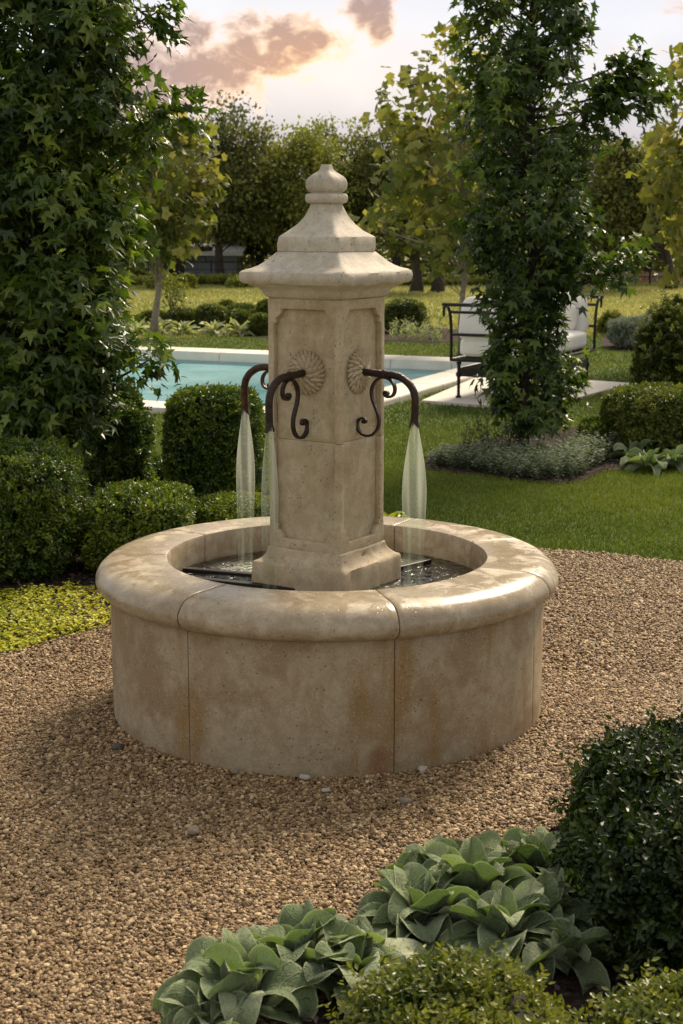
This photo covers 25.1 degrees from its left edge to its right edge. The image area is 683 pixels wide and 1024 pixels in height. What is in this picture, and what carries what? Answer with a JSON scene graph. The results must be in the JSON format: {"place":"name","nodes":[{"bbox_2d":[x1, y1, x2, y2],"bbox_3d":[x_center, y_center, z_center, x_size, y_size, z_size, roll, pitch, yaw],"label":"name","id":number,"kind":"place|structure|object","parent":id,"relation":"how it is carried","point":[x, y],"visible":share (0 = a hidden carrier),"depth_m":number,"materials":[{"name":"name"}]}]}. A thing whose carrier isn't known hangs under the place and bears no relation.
{"place":"outdoors","nodes":[
{"label":"outdoors","id":0,"kind":"place"},
{"bbox_2d":[4,272,490,284],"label":"wild grass","id":1,"kind":"structure","parent":0,"point":[217,278],"depth_m":38.62,"materials":[{"name":"green plant"}]},
{"bbox_2d":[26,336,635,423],"bbox_3d":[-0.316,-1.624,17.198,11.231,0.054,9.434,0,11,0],"label":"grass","id":2,"kind":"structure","parent":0,"point":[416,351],"depth_m":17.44,"materials":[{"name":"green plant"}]},
{"bbox_2d":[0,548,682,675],"bbox_3d":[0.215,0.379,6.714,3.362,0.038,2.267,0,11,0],"label":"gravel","id":3,"kind":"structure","parent":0,"point":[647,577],"depth_m":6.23,"materials":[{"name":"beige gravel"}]},
{"bbox_2d":[383,511,409,517],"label":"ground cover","id":4,"kind":"object","parent":3,"relation":"on","point":[396,514],"visible":0.2,"depth_m":6.71,"materials":[{"name":"green plant"}]},
{"bbox_2d":[0,550,682,1023],"bbox_3d":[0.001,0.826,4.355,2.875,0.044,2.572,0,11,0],"label":"gravel","id":5,"kind":"structure","parent":0,"point":[568,716],"depth_m":4.19,"materials":[{"name":"beige gravel"}]},
{"bbox_2d":[112,744,124,749],"bbox_3d":[-0.697,0.733,4.801,0.042,0.021,0.031,-1,11,-8],"label":"loose stone","id":6,"kind":"object","parent":5,"relation":"on","point":[117,746],"visible":1,"depth_m":4.79,"materials":[{"name":"grey stone"}]},
{"bbox_2d":[187,826,199,834],"bbox_3d":[-0.400,0.859,4.141,0.033,0.020,0.039,-4,12,-21],"label":"loose stone","id":7,"kind":"object","parent":5,"relation":"on","point":[192,830],"visible":1,"depth_m":4.13,"materials":[{"name":"beige stone"}]},
{"bbox_2d":[299,774,309,779],"bbox_3d":[-0.109,0.783,4.544,0.035,0.016,0.026,2,11,10],"label":"loose stone","id":8,"kind":"object","parent":5,"relation":"on","point":[304,777],"visible":1,"depth_m":4.54,"materials":[{"name":"white stone"}]},
{"bbox_2d":[95,164,557,777],"bbox_3d":[-0.048,-0.233,5.112,1.547,1.803,1.547,0,11,0],"label":"stone fountain","id":9,"kind":"object","parent":5,"relation":"on","point":[325,642],"visible":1,"depth_m":4.81,"materials":[{"name":"stone"}]},
{"bbox_2d":[185,551,472,588],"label":"basin water","id":10,"kind":"structure","parent":9,"relation":"in","point":[414,556],"depth_m":5.38,"materials":[{"name":"liquid"}]},
{"bbox_2d":[399,797,412,804],"bbox_3d":[0.182,0.818,4.360,0.035,0.019,0.035,-2,11,-11],"label":"loose stone","id":11,"kind":"object","parent":5,"relation":"on","point":[404,800],"visible":1,"depth_m":4.35,"materials":[{"name":"beige stone"}]},
{"bbox_2d":[417,765,427,771],"bbox_3d":[0.242,0.770,4.612,0.027,0.020,0.039,8,14,37],"label":"loose stone","id":12,"kind":"object","parent":5,"relation":"on","point":[422,768],"visible":1,"depth_m":4.60,"materials":[{"name":"white stone"}]},
{"bbox_2d":[257,789,634,1023],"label":"mulch bed","id":13,"kind":"object","parent":5,"relation":"on","point":[561,978],"depth_m":3.31,"materials":[{"name":"brown wood"}]},
{"bbox_2d":[156,979,248,1023],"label":"felted rosette","id":14,"kind":"object","parent":13,"relation":"on","point":[186,1015],"visible":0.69,"depth_m":3.13,"materials":[{"name":"green plant"}]},
{"bbox_2d":[152,927,335,1023],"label":"felted rosette","id":15,"kind":"object","parent":13,"relation":"on","point":[229,961],"visible":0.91,"depth_m":3.19,"materials":[{"name":"green plant"}]},
{"bbox_2d":[247,899,384,1019],"bbox_3d":[-0.103,0.956,3.357,0.400,0.156,0.327,-6,12,-28],"label":"felted rosette","id":16,"kind":"object","parent":13,"relation":"on","point":[295,933],"visible":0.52,"depth_m":3.35,"materials":[{"name":"green plant"}]},
{"bbox_2d":[299,914,426,1017],"bbox_3d":[0.024,0.970,3.335,0.272,0.138,0.321,5,12,23],"label":"felted rosette","id":17,"kind":"object","parent":13,"relation":"on","point":[370,952],"visible":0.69,"depth_m":3.31,"materials":[{"name":"green plant"}]},
{"bbox_2d":[356,862,481,967],"bbox_3d":[0.208,0.916,3.538,0.371,0.166,0.375,3,11,17],"label":"felted rosette","id":18,"kind":"object","parent":13,"relation":"on","point":[403,904],"visible":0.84,"depth_m":3.53,"materials":[{"name":"green plant"}]},
{"bbox_2d":[384,834,463,869],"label":"felted rosette","id":19,"kind":"object","parent":13,"relation":"on","point":[411,852],"visible":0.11,"depth_m":3.85,"materials":[{"name":"green plant"}]},
{"bbox_2d":[316,933,593,1023],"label":"box shrub","id":20,"kind":"object","parent":13,"relation":"on","point":[459,987],"visible":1,"depth_m":2.88,"materials":[{"name":"green leaf"},{"name":"twig"}]},
{"bbox_2d":[265,722,669,1023],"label":"mulch chips","id":21,"kind":"object","parent":13,"relation":"on","point":[555,985],"visible":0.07,"depth_m":3.28,"materials":[{"name":"brown wood"}]},
{"bbox_2d":[420,829,535,894],"bbox_3d":[0.334,0.879,3.705,0.436,0.178,0.382,9,14,40],"label":"felted rosette","id":22,"kind":"object","parent":13,"relation":"on","point":[480,863],"visible":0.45,"depth_m":3.67,"materials":[{"name":"green plant"}]},
{"bbox_2d":[432,879,574,985],"bbox_3d":[0.371,0.936,3.482,0.346,0.150,0.371,-6,12,-28],"label":"felted rosette","id":23,"kind":"object","parent":13,"relation":"on","point":[497,911],"visible":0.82,"depth_m":3.46,"materials":[{"name":"green plant"}]},
{"bbox_2d":[495,825,568,894],"bbox_3d":[0.523,0.866,3.844,0.358,0.152,0.324,-8,13,-35],"label":"felted rosette","id":24,"kind":"object","parent":13,"relation":"on","point":[533,855],"visible":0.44,"depth_m":3.82,"materials":[{"name":"green plant"}]},
{"bbox_2d":[530,868,605,943],"bbox_3d":[0.481,0.917,3.575,0.285,0.150,0.254,3,11,13],"label":"felted rosette","id":25,"kind":"object","parent":13,"relation":"on","point":[576,914],"visible":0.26,"depth_m":3.55,"materials":[{"name":"green plant"}]},
{"bbox_2d":[522,920,619,993],"bbox_3d":[0.514,0.963,3.412,0.213,0.122,0.241,5,12,24],"label":"felted rosette","id":26,"kind":"object","parent":13,"relation":"on","point":[585,953],"visible":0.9,"depth_m":3.37,"materials":[{"name":"green plant"}]},
{"bbox_2d":[527,700,682,992],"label":"box shrub","id":27,"kind":"object","parent":13,"relation":"on","point":[619,848],"visible":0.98,"depth_m":3.38,"materials":[{"name":"green plant"}]},
{"bbox_2d":[567,957,682,1023],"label":"box shrub","id":28,"kind":"object","parent":13,"relation":"on","point":[655,1000],"visible":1,"depth_m":2.83,"materials":[{"name":"green plant"}]},
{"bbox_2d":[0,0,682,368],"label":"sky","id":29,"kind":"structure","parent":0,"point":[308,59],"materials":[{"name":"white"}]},
{"bbox_2d":[8,231,682,337],"bbox_3d":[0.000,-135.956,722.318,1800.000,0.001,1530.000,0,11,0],"label":"ground","id":30,"kind":"structure","parent":0,"point":[144,291],"depth_m":33.80,"materials":[{"name":"green plant"}]},
{"bbox_2d":[61,113,150,251],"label":"tree","id":31,"kind":"object","parent":30,"relation":"on","point":[114,169],"depth_m":40.61,"materials":[{"name":"green plant"}]},
{"bbox_2d":[143,271,174,289],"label":"field bush","id":32,"kind":"object","parent":30,"relation":"on","point":[149,282],"visible":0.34,"depth_m":36.69,"materials":[{"name":"green plant"}]},
{"bbox_2d":[126,134,213,271],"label":"tree","id":33,"kind":"object","parent":30,"relation":"on","point":[196,241],"visible":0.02,"depth_m":41.73,"materials":[{"name":"green plant"}]},
{"bbox_2d":[173,272,197,288],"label":"field bush","id":34,"kind":"object","parent":30,"relation":"on","point":[192,281],"visible":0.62,"depth_m":36.66,"materials":[{"name":"green plant"}]},
{"bbox_2d":[150,244,246,275],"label":"metal shed","id":35,"kind":"structure","parent":30,"relation":"on","point":[231,253],"depth_m":42.38,"materials":[{"name":"grey metal"}]},
{"bbox_2d":[169,258,184,275],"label":"door","id":36,"kind":"structure","parent":35,"relation":"in","point":[177,264],"depth_m":42.35,"materials":[{"name":"metal"}]},
{"bbox_2d":[200,247,212,250],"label":"window","id":37,"kind":"structure","parent":35,"relation":"in","point":[210,248],"depth_m":42.25,"materials":[{"name":"glass"}]},
{"bbox_2d":[172,90,294,274],"bbox_3d":[-2.942,-8.464,40.034,3.311,4.962,3.472,9,14,39],"label":"tree","id":38,"kind":"object","parent":30,"relation":"on","point":[239,168],"visible":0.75,"depth_m":39.63,"materials":[{"name":"green plant"}]},
{"bbox_2d":[225,274,254,288],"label":"field bush","id":39,"kind":"object","parent":30,"relation":"on","point":[234,281],"visible":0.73,"depth_m":37.15,"materials":[{"name":"green plant"}]},
{"bbox_2d":[215,156,301,265],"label":"tree","id":40,"kind":"object","parent":30,"relation":"on","point":[269,250],"visible":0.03,"depth_m":43.90,"materials":[{"name":"green plant"}]},
{"bbox_2d":[242,114,371,249],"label":"tree","id":41,"kind":"object","parent":30,"relation":"on","point":[306,158],"visible":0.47,"depth_m":40.40,"materials":[{"name":"green plant"}]},
{"bbox_2d":[132,346,482,415],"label":"pool coping","id":42,"kind":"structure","parent":30,"relation":"in","point":[444,369],"depth_m":17.71,"materials":[{"name":"stone"}]},
{"bbox_2d":[4,360,435,406],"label":"pool water","id":43,"kind":"structure","parent":42,"relation":"in","point":[211,373],"depth_m":17.04,"materials":[{"name":"teal liquid"}]},
{"bbox_2d":[304,112,383,255],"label":"tree","id":44,"kind":"object","parent":30,"relation":"on","point":[347,142],"visible":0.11,"depth_m":42.12,"materials":[{"name":"green plant"}]},
{"bbox_2d":[57,156,682,277],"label":"woods","id":45,"kind":"object","parent":30,"relation":"on","point":[656,266],"visible":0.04,"depth_m":45.35,"materials":[{"name":"green plant"}]},
{"bbox_2d":[338,122,428,265],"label":"tree","id":46,"kind":"object","parent":30,"relation":"on","point":[364,170],"visible":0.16,"depth_m":41.13,"materials":[{"name":"green plant"}]},
{"bbox_2d":[125,260,650,283],"bbox_3d":[-1.750,-6.226,39.839,19.552,0.618,0.060,0,11,0],"label":"metal fence","id":47,"kind":"object","parent":30,"relation":"on","point":[242,262],"visible":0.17,"depth_m":39.78,"materials":[{"name":"black metal"}]},
{"bbox_2d":[367,148,475,292],"bbox_3d":[1.923,-6.754,34.995,2.794,3.521,2.956,0,11,0],"label":"tree","id":48,"kind":"object","parent":30,"relation":"on","point":[438,285],"visible":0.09,"depth_m":34.92,"materials":[{"name":"green plant"}]},
{"bbox_2d":[511,130,581,260],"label":"tree","id":49,"kind":"object","parent":30,"relation":"on","point":[550,205],"visible":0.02,"depth_m":40.59,"materials":[{"name":"green plant"}]},
{"bbox_2d":[541,271,682,282],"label":"wooden fence","id":50,"kind":"object","parent":30,"relation":"on","point":[654,278],"visible":0.16,"depth_m":40.76,"materials":[{"name":"brown wood"}]},
{"bbox_2d":[564,126,677,285],"bbox_3d":[6.781,-7.660,38.578,3.187,3.934,2.996,0,11,0],"label":"tree","id":51,"kind":"object","parent":30,"relation":"on","point":[572,212],"visible":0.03,"depth_m":38.31,"materials":[{"name":"green plant"}]},
{"bbox_2d":[565,133,679,289],"bbox_3d":[6.652,-7.102,36.429,2.742,3.662,2.958,3,11,17],"label":"tree","id":52,"kind":"object","parent":30,"relation":"on","point":[625,216],"visible":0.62,"depth_m":35.74,"materials":[{"name":"green plant"}]},
{"bbox_2d":[617,128,682,279],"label":"tree","id":53,"kind":"object","parent":30,"relation":"on","point":[672,220],"visible":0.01,"depth_m":42.34,"materials":[{"name":"green plant"}]},
{"bbox_2d":[625,42,682,288],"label":"sycamore tree","id":54,"kind":"object","parent":30,"relation":"on","point":[663,159],"visible":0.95,"depth_m":16.97,"materials":[{"name":"green plant"}]},
{"bbox_2d":[10,337,682,653],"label":"lawn","id":55,"kind":"structure","parent":0,"point":[452,421],"depth_m":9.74,"materials":[{"name":"green plant"}]},
{"bbox_2d":[0,495,110,652],"bbox_3d":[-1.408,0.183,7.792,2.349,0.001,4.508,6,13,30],"label":"mulch bed","id":56,"kind":"object","parent":55,"relation":"on","point":[63,576],"visible":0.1,"depth_m":7.01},
{"bbox_2d":[0,435,91,583],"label":"box hedge","id":57,"kind":"object","parent":56,"relation":"on","point":[44,493],"visible":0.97,"depth_m":6.98,"materials":[{"name":"green plant"}]},
{"bbox_2d":[0,581,110,652],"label":"golden creeper","id":58,"kind":"object","parent":56,"relation":"on","point":[19,630],"visible":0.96,"depth_m":6.42,"materials":[{"name":"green plant"}]},
{"bbox_2d":[0,0,222,466],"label":"sweetgum tree","id":59,"kind":"object","parent":56,"relation":"on","point":[71,316],"visible":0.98,"depth_m":7.52,"materials":[{"name":"green plant"}]},
{"bbox_2d":[77,368,162,494],"bbox_3d":[-1.266,-0.343,8.660,0.522,0.929,0.594,0,11,0],"label":"box shrub","id":60,"kind":"object","parent":56,"relation":"on","point":[126,453],"visible":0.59,"depth_m":8.49,"materials":[{"name":"green plant"}]},
{"bbox_2d":[75,476,196,572],"bbox_3d":[-0.974,0.084,7.376,0.581,0.459,0.685,0,11,0],"label":"box hedge","id":61,"kind":"object","parent":56,"relation":"on","point":[114,516],"visible":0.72,"depth_m":7.13,"materials":[{"name":"green plant"}]},
{"bbox_2d":[152,451,163,481],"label":"box hedge","id":62,"kind":"object","parent":56,"relation":"on","point":[158,465],"visible":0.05,"depth_m":9.02,"materials":[{"name":"green plant"}]},
{"bbox_2d":[160,381,268,499],"bbox_3d":[-0.689,-0.282,8.327,0.591,0.860,0.606,0,11,0],"label":"box hedge","id":63,"kind":"object","parent":56,"relation":"on","point":[214,440],"visible":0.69,"depth_m":8.07,"materials":[{"name":"green plant"}]},
{"bbox_2d":[193,489,269,524],"bbox_3d":[-0.556,0.070,7.759,0.526,0.355,0.514,0,11,0],"label":"box hedge","id":64,"kind":"object","parent":56,"relation":"on","point":[225,505],"visible":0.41,"depth_m":7.61,"materials":[{"name":"green plant"}]},
{"bbox_2d":[253,481,269,496],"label":"box shrub","id":65,"kind":"object","parent":56,"relation":"on","point":[265,490],"visible":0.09,"depth_m":8.17,"materials":[{"name":"green plant"}]},
{"bbox_2d":[123,321,457,342],"bbox_3d":[-0.979,-2.798,23.457,7.248,0.001,4.091,7,13,34],"label":"mulch bed","id":66,"kind":"object","parent":55,"relation":"on","point":[387,337],"visible":0.14,"depth_m":21.89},
{"bbox_2d":[126,317,158,333],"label":"variegated rosette","id":67,"kind":"object","parent":66,"relation":"on","point":[142,322],"visible":0.47,"depth_m":22.25,"materials":[{"name":"green plant"}]},
{"bbox_2d":[139,309,165,327],"bbox_3d":[-2.872,-2.922,23.436,0.523,0.351,0.524,0,11,0],"label":"box ball","id":68,"kind":"object","parent":66,"relation":"on","point":[148,314],"visible":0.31,"depth_m":23.29,"materials":[{"name":"green plant"}]},
{"bbox_2d":[141,317,177,333],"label":"variegated rosette","id":69,"kind":"object","parent":66,"relation":"on","point":[162,324],"visible":0.55,"depth_m":22.25,"materials":[{"name":"green plant"}]},
{"bbox_2d":[102,99,231,338],"bbox_3d":[-2.369,-4.018,21.116,2.018,3.307,1.735,-10,15,-43],"label":"sycamore tree","id":70,"kind":"object","parent":66,"relation":"on","point":[187,203],"visible":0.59,"depth_m":20.79,"materials":[{"name":"green plant"}]},
{"bbox_2d":[149,268,194,308],"bbox_3d":[-2.576,-3.284,23.425,0.619,0.988,0.645,-7,13,-31],"label":"shrub","id":71,"kind":"object","parent":66,"relation":"on","point":[174,293],"visible":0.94,"depth_m":23.37,"materials":[{"name":"green plant"}]},
{"bbox_2d":[165,306,194,329],"bbox_3d":[-2.427,-2.930,23.343,0.543,0.396,0.552,0,11,0],"label":"box ball","id":72,"kind":"object","parent":66,"relation":"on","point":[180,314],"visible":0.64,"depth_m":23.16,"materials":[{"name":"green plant"}]},
{"bbox_2d":[166,319,199,334],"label":"variegated rosette","id":73,"kind":"object","parent":66,"relation":"on","point":[184,327],"visible":0.93,"depth_m":22.17,"materials":[{"name":"green plant"}]},
{"bbox_2d":[190,302,227,329],"bbox_3d":[-1.984,-2.949,23.268,0.622,0.467,0.606,0,11,0],"label":"box ball","id":74,"kind":"object","parent":66,"relation":"on","point":[208,312],"visible":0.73,"depth_m":23.07,"materials":[{"name":"green plant"}]},
{"bbox_2d":[195,320,235,335],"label":"variegated rosette","id":75,"kind":"object","parent":66,"relation":"on","point":[214,326],"visible":0.96,"depth_m":22.11,"materials":[{"name":"green plant"}]},
{"bbox_2d":[217,298,235,306],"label":"box ball","id":76,"kind":"object","parent":66,"relation":"on","point":[224,303],"visible":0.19,"depth_m":25.06,"materials":[{"name":"green plant"}]},
{"bbox_2d":[224,308,251,330],"bbox_3d":[-1.541,-2.863,23.024,0.462,0.394,0.479,0,11,0],"label":"box ball","id":77,"kind":"object","parent":66,"relation":"on","point":[239,316],"visible":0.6,"depth_m":22.88,"materials":[{"name":"green plant"}]},
{"bbox_2d":[224,317,254,336],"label":"variegated rosette","id":78,"kind":"object","parent":66,"relation":"on","point":[240,330],"visible":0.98,"depth_m":22.04,"materials":[{"name":"green plant"}]},
{"bbox_2d":[226,302,255,313],"bbox_3d":[-1.615,-3.217,24.944,0.651,0.386,0.687,0,11,0],"label":"box ball","id":79,"kind":"object","parent":66,"relation":"on","point":[251,307],"visible":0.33,"depth_m":24.76,"materials":[{"name":"green plant"}]},
{"bbox_2d":[246,312,267,334],"bbox_3d":[-1.167,-2.704,22.196,0.415,0.386,0.432,0,11,0],"label":"box ball","id":80,"kind":"object","parent":66,"relation":"on","point":[258,322],"visible":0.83,"depth_m":22.06,"materials":[{"name":"green plant"}]},
{"bbox_2d":[254,298,267,313],"bbox_3d":[-1.192,-3.204,24.613,0.409,0.453,0.405,0,11,0],"label":"box ball","id":81,"kind":"object","parent":66,"relation":"on","point":[261,305],"visible":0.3,"depth_m":24.48,"materials":[{"name":"green plant"}]},
{"bbox_2d":[384,297,428,331],"bbox_3d":[0.943,-2.911,22.836,0.719,0.564,0.714,0,11,0],"label":"box ball","id":82,"kind":"object","parent":66,"relation":"on","point":[400,308],"visible":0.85,"depth_m":22.59,"materials":[{"name":"green plant"}]},
{"bbox_2d":[388,314,446,340],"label":"flowers","id":83,"kind":"object","parent":66,"relation":"on","point":[408,330],"visible":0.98,"depth_m":21.38,"materials":[{"name":"green plant"}]},
{"bbox_2d":[424,315,453,338],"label":"flower stalks","id":84,"kind":"object","parent":66,"relation":"on","point":[440,318],"visible":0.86,"depth_m":21.63,"materials":[{"name":"green plant"}]},
{"bbox_2d":[348,19,535,354],"bbox_3d":[1.292,-3.895,18.544,2.507,4.018,2.407,0,11,0],"label":"sycamore tree","id":85,"kind":"object","parent":55,"relation":"on","point":[419,143],"visible":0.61,"depth_m":18.17,"materials":[{"name":"green plant"}]},
{"bbox_2d":[424,424,682,483],"bbox_3d":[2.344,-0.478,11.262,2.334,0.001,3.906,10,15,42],"label":"mulch bed","id":86,"kind":"object","parent":55,"relation":"on","point":[547,479],"visible":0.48,"depth_m":10.28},
{"bbox_2d":[461,414,478,455],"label":"flower stalks","id":87,"kind":"object","parent":86,"relation":"on","point":[465,436],"visible":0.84,"depth_m":10.73,"materials":[{"name":"green plant"}]},
{"bbox_2d":[466,413,509,451],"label":"flower stalks","id":88,"kind":"object","parent":86,"relation":"on","point":[486,432],"visible":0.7,"depth_m":10.73,"materials":[{"name":"green plant"}]},
{"bbox_2d":[487,419,534,450],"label":"flower stalks","id":89,"kind":"object","parent":86,"relation":"on","point":[509,441],"visible":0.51,"depth_m":10.97,"materials":[{"name":"green plant"}]},
{"bbox_2d":[423,431,612,479],"bbox_3d":[1.225,-0.407,10.383,1.349,0.188,1.322,0,11,0],"label":"catmint","id":90,"kind":"object","parent":86,"relation":"on","point":[508,459],"visible":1,"depth_m":10.24,"materials":[{"name":"green plant"}]},
{"bbox_2d":[533,435,544,460],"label":"flower stalks","id":91,"kind":"object","parent":86,"relation":"on","point":[539,443],"visible":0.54,"depth_m":10.29,"materials":[{"name":"green plant"}]},
{"bbox_2d":[435,0,682,446],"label":"sweetgum tree","id":92,"kind":"object","parent":86,"relation":"on","point":[531,296],"visible":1,"depth_m":10.61,"materials":[{"name":"green plant"}]},
{"bbox_2d":[553,425,619,460],"bbox_3d":[1.757,-0.512,10.920,0.472,0.189,1.034,3,11,18],"label":"catmint","id":93,"kind":"object","parent":86,"relation":"on","point":[611,448],"visible":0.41,"depth_m":10.79,"materials":[{"name":"green plant"}]},
{"bbox_2d":[574,416,617,451],"bbox_3d":[1.898,-0.553,11.155,0.428,0.288,0.485,0,11,0],"label":"box shrub","id":94,"kind":"object","parent":86,"relation":"on","point":[596,423],"visible":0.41,"depth_m":11.01,"materials":[{"name":"green plant"}]},
{"bbox_2d":[606,439,655,457],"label":"felted rosette","id":95,"kind":"object","parent":86,"relation":"on","point":[635,443],"visible":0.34,"depth_m":10.65,"materials":[{"name":"green plant"}]},
{"bbox_2d":[597,381,682,454],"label":"box hedge","id":96,"kind":"object","parent":86,"relation":"on","point":[633,412],"visible":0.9,"depth_m":10.75,"materials":[{"name":"green plant"}]},
{"bbox_2d":[620,447,679,476],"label":"felted rosette","id":97,"kind":"object","parent":86,"relation":"on","point":[643,459],"visible":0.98,"depth_m":10.18,"materials":[{"name":"green plant"}]},
{"bbox_2d":[646,444,682,472],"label":"felted rosette","id":98,"kind":"object","parent":86,"relation":"on","point":[678,452],"visible":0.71,"depth_m":10.26,"materials":[{"name":"green plant"}]},
{"bbox_2d":[601,337,638,351],"bbox_3d":[5.024,-2.497,21.877,2.644,0.001,5.772,3,11,16],"label":"mulch bed","id":99,"kind":"object","parent":55,"relation":"on","point":[606,343],"visible":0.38,"depth_m":20.17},
{"bbox_2d":[596,309,621,334],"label":"green shrub","id":100,"kind":"object","parent":99,"relation":"on","point":[602,325],"visible":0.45,"depth_m":22.12,"materials":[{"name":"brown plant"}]},
{"bbox_2d":[604,314,652,348],"bbox_3d":[3.830,-2.344,20.045,0.844,0.523,0.933,0,11,0],"label":"silver shrub","id":101,"kind":"object","parent":99,"relation":"on","point":[620,331],"visible":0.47,"depth_m":19.76,"materials":[{"name":"green plant"}]},
{"bbox_2d":[640,292,669,317],"bbox_3d":[4.593,-2.644,21.341,1.020,0.828,1.416,0,11,0],"label":"green shrub","id":102,"kind":"object","parent":99,"relation":"on","point":[648,311],"visible":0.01,"depth_m":21.22,"materials":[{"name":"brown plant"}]},
{"bbox_2d":[625,280,682,384],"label":"evergreen shrub","id":103,"kind":"object","parent":55,"relation":"on","point":[659,347],"visible":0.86,"depth_m":14.22,"materials":[{"name":"green plant"}]},
{"bbox_2d":[421,377,628,407],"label":"patio paving","id":104,"kind":"structure","parent":0,"point":[467,395],"depth_m":14.49,"materials":[{"name":"stone"}]},
{"bbox_2d":[442,292,603,397],"bbox_3d":[1.742,-1.600,14.551,0.880,0.925,2.050,5,12,26],"label":"daybed","id":105,"kind":"object","parent":104,"relation":"on","point":[472,333],"visible":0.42,"depth_m":14.01,"materials":[{"name":"fabric"}]},
{"bbox_2d":[545,304,576,329],"bbox_3d":[2.072,-1.902,14.928,0.425,0.333,0.230,3,11,16],"label":"throw pillow","id":106,"kind":"object","parent":105,"relation":"on","point":[571,313],"visible":0.25,"depth_m":14.84,"materials":[{"name":"white fabric"}]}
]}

